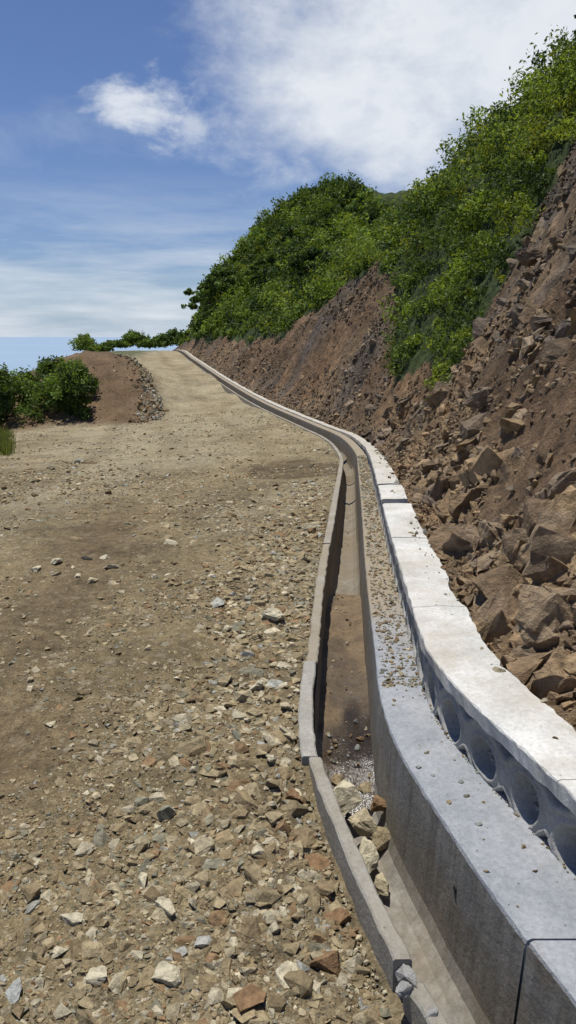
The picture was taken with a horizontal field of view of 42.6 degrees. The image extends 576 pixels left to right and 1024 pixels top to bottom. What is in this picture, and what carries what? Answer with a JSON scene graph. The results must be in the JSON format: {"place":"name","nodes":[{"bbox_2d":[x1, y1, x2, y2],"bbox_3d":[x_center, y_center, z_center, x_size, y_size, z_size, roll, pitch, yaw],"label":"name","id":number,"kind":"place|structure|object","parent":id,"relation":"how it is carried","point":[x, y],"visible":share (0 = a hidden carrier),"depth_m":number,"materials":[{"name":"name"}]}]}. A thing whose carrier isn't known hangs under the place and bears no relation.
{"place":"outdoors","nodes":[
{"label":"outdoors","id":0,"kind":"place"},
{"bbox_2d":[0,423,16,455],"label":"grass","id":1,"kind":"structure","parent":0,"point":[6,444],"depth_m":16.75,"materials":[{"name":"green plant"}]},
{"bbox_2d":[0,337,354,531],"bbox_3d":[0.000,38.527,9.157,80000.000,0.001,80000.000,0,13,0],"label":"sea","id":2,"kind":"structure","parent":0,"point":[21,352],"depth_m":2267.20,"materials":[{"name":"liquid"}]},
{"bbox_2d":[0,350,408,1023],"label":"gravel ground","id":3,"kind":"structure","parent":0,"point":[184,388],"depth_m":4.18,"materials":[{"name":"beige gravel"}]},
{"bbox_2d":[0,355,99,427],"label":"roadside shrubs","id":4,"kind":"object","parent":3,"relation":"on","point":[69,381],"visible":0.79,"depth_m":23.82,"materials":[{"name":"green plant"}]},
{"bbox_2d":[68,327,186,351],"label":"distant shrubs","id":5,"kind":"object","parent":3,"relation":"on","point":[83,342],"visible":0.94,"depth_m":65.59,"materials":[{"name":"green plant"}]},
{"bbox_2d":[112,353,168,422],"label":"berm stones","id":6,"kind":"object","parent":3,"relation":"on","point":[157,408],"visible":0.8,"depth_m":25.66,"materials":[{"name":"beige stone"}]},
{"bbox_2d":[0,407,391,1023],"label":"gravel stones","id":7,"kind":"object","parent":3,"relation":"on","point":[295,978],"visible":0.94,"depth_m":2.52,"materials":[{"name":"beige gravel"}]},
{"bbox_2d":[174,350,575,1023],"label":"drainage channel","id":8,"kind":"object","parent":3,"relation":"on","point":[454,932],"visible":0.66,"depth_m":2.42,"materials":[{"name":"concrete"}]},
{"bbox_2d":[176,349,359,439],"bbox_3d":[-3.720,-7.275,37.371,0.477,1.072,49.141,-3,14,-12],"label":"cap","id":9,"kind":"object","parent":8,"relation":"on","point":[346,433],"visible":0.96,"depth_m":21.30,"materials":[{"name":"concrete"}]},
{"bbox_2d":[317,594,374,825],"bbox_3d":[0.341,0.896,4.490,0.288,0.180,3.102,1,13,3],"label":"silt deposit","id":10,"kind":"object","parent":8,"relation":"on","point":[338,700],"visible":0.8,"depth_m":3.86,"materials":[{"name":"brown soil"}]},
{"bbox_2d":[330,773,389,896],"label":"channel stones","id":11,"kind":"object","parent":8,"relation":"on","point":[362,820],"visible":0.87,"depth_m":2.88,"materials":[{"name":"beige stone"}]},
{"bbox_2d":[351,438,370,471],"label":"parapet wall","id":12,"kind":"structure","parent":8,"relation":"on","point":[369,462],"depth_m":10.95,"materials":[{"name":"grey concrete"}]},
{"bbox_2d":[354,437,388,464],"bbox_3d":[1.242,-0.958,11.183,0.285,0.549,5.806,1,13,3],"label":"cap","id":13,"kind":"object","parent":12,"relation":"on","point":[370,449],"visible":0.88,"depth_m":10.65,"materials":[{"name":"concrete"}]},
{"bbox_2d":[395,963,437,1019],"bbox_3d":[0.305,1.202,1.851,0.076,0.042,0.181,-5,14,-19],"label":"mortar lump","id":14,"kind":"object","parent":8,"relation":"on","point":[405,976],"visible":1,"depth_m":1.86,"materials":[{"name":"grey concrete"}]},
{"bbox_2d":[325,449,575,907],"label":"loose stones","id":15,"kind":"object","parent":8,"relation":"on","point":[365,473],"visible":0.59,"depth_m":4.06,"materials":[{"name":"grey gravel"}]},
{"bbox_2d":[371,465,575,867],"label":"parapet wall","id":16,"kind":"structure","parent":8,"relation":"on","point":[552,819],"depth_m":2.52,"materials":[{"name":"grey concrete"}]},
{"bbox_2d":[372,463,399,487],"bbox_3d":[0.971,-0.374,7.424,0.213,0.175,1.802,1,13,5],"label":"cap","id":17,"kind":"object","parent":16,"relation":"on","point":[381,473],"visible":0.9,"depth_m":7.14,"materials":[{"name":"concrete"}]},
{"bbox_2d":[378,485,407,504],"bbox_3d":[0.878,-0.139,6.170,0.228,0.079,0.649,1,13,4],"label":"cap","id":18,"kind":"object","parent":16,"relation":"on","point":[386,495],"visible":0.95,"depth_m":6.04,"materials":[{"name":"concrete"}]},
{"bbox_2d":[382,503,426,544],"bbox_3d":[0.809,0.078,5.214,0.242,0.070,1.004,1,13,3],"label":"cap","id":19,"kind":"object","parent":16,"relation":"on","point":[397,517],"visible":0.91,"depth_m":5.14,"materials":[{"name":"concrete"}]},
{"bbox_2d":[392,538,465,616],"bbox_3d":[0.750,0.334,4.116,0.265,0.074,1.259,1,13,3],"label":"cap","id":20,"kind":"object","parent":16,"relation":"on","point":[429,587],"visible":0.91,"depth_m":3.97,"materials":[{"name":"concrete"}]},
{"bbox_2d":[413,606,575,797],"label":"cap","id":21,"kind":"object","parent":16,"relation":"on","point":[517,719],"visible":1,"depth_m":2.63,"materials":[{"name":"concrete"}]},
{"bbox_2d":[557,780,575,815],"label":"cap","id":22,"kind":"object","parent":16,"relation":"on","point":[566,793],"visible":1,"depth_m":2.11,"materials":[{"name":"concrete"}]},
{"bbox_2d":[0,0,575,336],"label":"sky","id":23,"kind":"structure","parent":0,"point":[140,139],"materials":[{"name":"blue"}]},
{"bbox_2d":[172,76,575,729],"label":"hillside","id":24,"kind":"structure","parent":0,"point":[558,400],"depth_m":12.80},
{"bbox_2d":[181,280,214,311],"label":"broadleaf tree","id":25,"kind":"object","parent":24,"relation":"on","point":[195,300],"visible":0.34,"depth_m":53.28,"materials":[{"name":"green plant"}]},
{"bbox_2d":[196,267,235,298],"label":"broadleaf tree","id":26,"kind":"object","parent":24,"relation":"on","point":[213,278],"visible":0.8,"depth_m":50.26,"materials":[{"name":"green plant"}]},
{"bbox_2d":[244,253,287,280],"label":"broadleaf tree","id":27,"kind":"object","parent":24,"relation":"on","point":[268,261],"visible":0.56,"depth_m":43.51,"materials":[{"name":"green plant"}]},
{"bbox_2d":[286,246,334,277],"bbox_3d":[1.478,-11.566,35.185,3.046,2.009,2.607,7,15,26],"label":"broadleaf tree","id":28,"kind":"object","parent":24,"relation":"on","point":[299,267],"visible":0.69,"depth_m":34.71,"materials":[{"name":"green plant"}]},
{"bbox_2d":[176,24,575,408],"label":"hillside shrubs","id":29,"kind":"object","parent":24,"relation":"on","point":[351,241],"visible":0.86,"depth_m":17.66,"materials":[{"name":"green plant"}]},
{"bbox_2d":[190,142,575,725],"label":"slope rocks","id":30,"kind":"object","parent":24,"relation":"on","point":[566,641],"visible":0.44,"depth_m":6.29,"materials":[{"name":"brown stone"}]},
{"bbox_2d":[193,162,575,730],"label":"slope boulders","id":31,"kind":"object","parent":24,"relation":"on","point":[543,550],"visible":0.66,"depth_m":4.53,"materials":[{"name":"brown stone"}]}
]}

